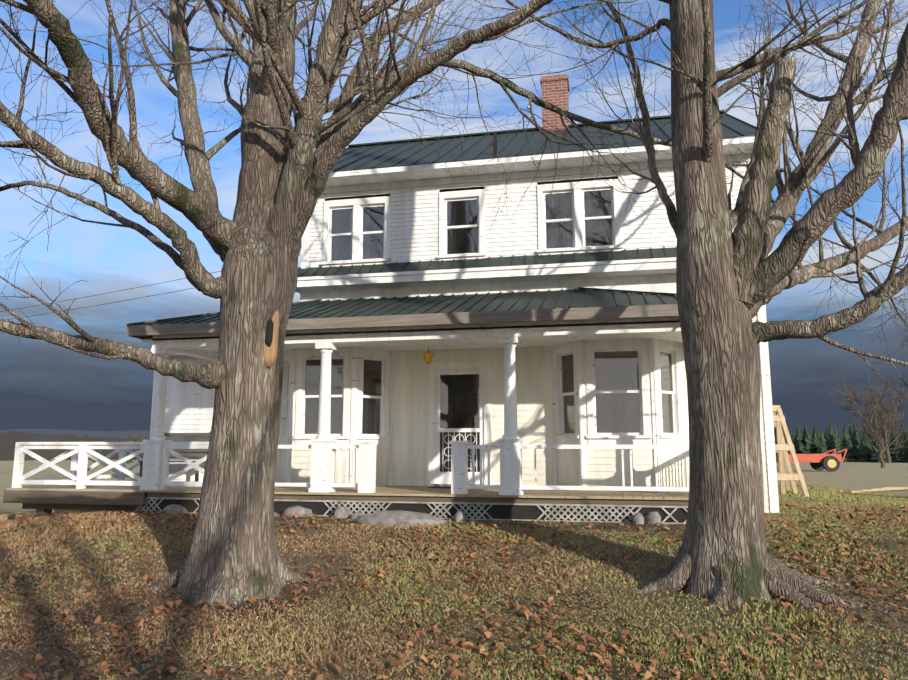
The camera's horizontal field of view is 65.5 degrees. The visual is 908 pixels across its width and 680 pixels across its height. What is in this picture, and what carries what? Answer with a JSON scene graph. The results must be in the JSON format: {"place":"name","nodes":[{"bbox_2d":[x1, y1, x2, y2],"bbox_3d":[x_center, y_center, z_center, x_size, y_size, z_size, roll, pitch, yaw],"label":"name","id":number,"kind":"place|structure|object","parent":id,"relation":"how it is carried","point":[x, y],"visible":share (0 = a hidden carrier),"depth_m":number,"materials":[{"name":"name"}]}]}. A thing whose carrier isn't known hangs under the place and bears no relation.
{"place":"outdoors","nodes":[
{"label":"outdoors","id":0,"kind":"place"},
{"bbox_2d":[0,432,126,439],"bbox_3d":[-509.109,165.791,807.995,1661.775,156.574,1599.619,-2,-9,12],"label":"distant hills","id":1,"kind":"structure","parent":0,"point":[25,434],"depth_m":1285.30,"materials":[{"name":"grey"}]},
{"bbox_2d":[0,460,907,679],"bbox_3d":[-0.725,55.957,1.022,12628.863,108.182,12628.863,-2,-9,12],"label":"ground","id":2,"kind":"structure","parent":0,"point":[854,475],"depth_m":6.83,"materials":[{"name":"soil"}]},
{"bbox_2d":[0,430,149,460],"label":"tree line","id":3,"kind":"object","parent":2,"relation":"on","point":[9,439],"visible":0.19,"depth_m":283.15,"materials":[{"name":"plant"}]},
{"bbox_2d":[3,432,210,516],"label":"deck with railing","id":4,"kind":"structure","parent":2,"relation":"on","point":[77,488],"depth_m":12.38,"materials":[{"name":"white wood"}]},
{"bbox_2d":[134,336,688,523],"bbox_3d":[-0.390,1.558,12.149,9.905,2.850,2.240,-2,-9,12],"label":"porch","id":5,"kind":"object","parent":2,"relation":"on","point":[509,497],"visible":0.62,"depth_m":11.01,"materials":[{"name":"white wood"}]},
{"bbox_2d":[162,504,660,526],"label":"foundation stones","id":6,"kind":"object","parent":2,"relation":"on","point":[402,518],"visible":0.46,"depth_m":10.35,"materials":[{"name":"grey stone"}]},
{"bbox_2d":[126,110,778,512],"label":"house","id":7,"kind":"structure","parent":2,"relation":"on","point":[580,300],"depth_m":13.15,"materials":[{"name":"white paint"}]},
{"bbox_2d":[0,254,300,319],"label":"service wires","id":8,"kind":"object","parent":7,"relation":"attached to","point":[106,293],"visible":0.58,"depth_m":20.90,"materials":[{"name":"metal"}]},
{"bbox_2d":[424,346,432,363],"bbox_3d":[-0.470,0.274,12.949,0.174,0.330,0.170,-2,-9,12],"label":"porch lantern","id":9,"kind":"object","parent":7,"relation":"attached to","point":[428,355],"visible":1,"depth_m":12.89,"materials":[{"name":"gold metal"}]},
{"bbox_2d":[325,176,617,487],"bbox_3d":[0.669,-0.034,14.793,10.250,5.930,4.350,-2,-9,12],"label":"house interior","id":10,"kind":"object","parent":7,"relation":"attached to","point":[473,188],"visible":0.02,"depth_m":14.41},
{"bbox_2d":[540,74,569,153],"bbox_3d":[2.503,-5.514,17.374,0.680,1.870,0.660,-2,-9,12],"label":"chimney","id":11,"kind":"object","parent":7,"relation":"on","point":[550,82],"visible":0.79,"depth_m":17.13,"materials":[{"name":"brick"}]},
{"bbox_2d":[0,0,907,608],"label":"maple tree","id":12,"kind":"object","parent":2,"relation":"on","point":[256,248],"depth_m":7.51,"materials":[{"name":"brown plant"}]},
{"bbox_2d":[265,319,273,346],"bbox_3d":[-1.994,-0.080,7.553,0.133,0.365,0.073,-2,-9,12],"label":"tree hollow","id":13,"kind":"object","parent":12,"relation":"in","point":[269,333],"visible":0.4,"depth_m":7.52,"materials":[{"name":"black wood"}]},
{"bbox_2d":[264,310,278,367],"bbox_3d":[-2.010,-0.037,7.586,0.283,0.680,0.112,-2,-9,12],"label":"trunk wound wood","id":14,"kind":"object","parent":12,"relation":"attached to","point":[270,354],"visible":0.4,"depth_m":7.52,"materials":[{"name":"wood"}]},
{"bbox_2d":[0,501,907,679],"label":"fallen leaves","id":15,"kind":"object","parent":2,"relation":"on","point":[208,671],"visible":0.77,"depth_m":6.43,"materials":[{"name":"brown plant"}]},
{"bbox_2d":[92,421,907,463],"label":"conifer trees","id":16,"kind":"object","parent":2,"relation":"on","point":[861,450],"visible":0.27,"depth_m":134.12,"materials":[{"name":"green plant"}]},
{"bbox_2d":[132,368,907,467],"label":"bare trees","id":17,"kind":"object","parent":2,"relation":"on","point":[885,416],"visible":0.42,"depth_m":53.23,"materials":[{"name":"brown plant"}]},
{"bbox_2d":[448,0,907,619],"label":"maple tree","id":18,"kind":"object","parent":2,"relation":"on","point":[728,284],"depth_m":7.15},
{"bbox_2d":[776,449,846,471],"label":"farm wagon","id":19,"kind":"object","parent":2,"relation":"on","point":[832,461],"visible":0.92,"depth_m":43.05,"materials":[{"name":"metal"}]},
{"bbox_2d":[772,405,907,496],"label":"wooden trestles","id":20,"kind":"object","parent":2,"relation":"on","point":[786,474],"visible":0.33,"depth_m":16.12,"materials":[{"name":"beige wood"}]},
{"bbox_2d":[0,429,907,439],"bbox_3d":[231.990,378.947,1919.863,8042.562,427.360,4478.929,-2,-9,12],"label":"distant hills","id":21,"kind":"structure","parent":0,"point":[119,434],"depth_m":3701.86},
{"bbox_2d":[0,0,907,430],"label":"sky","id":22,"kind":"structure","parent":0,"point":[44,385],"materials":[{"name":"blue"}]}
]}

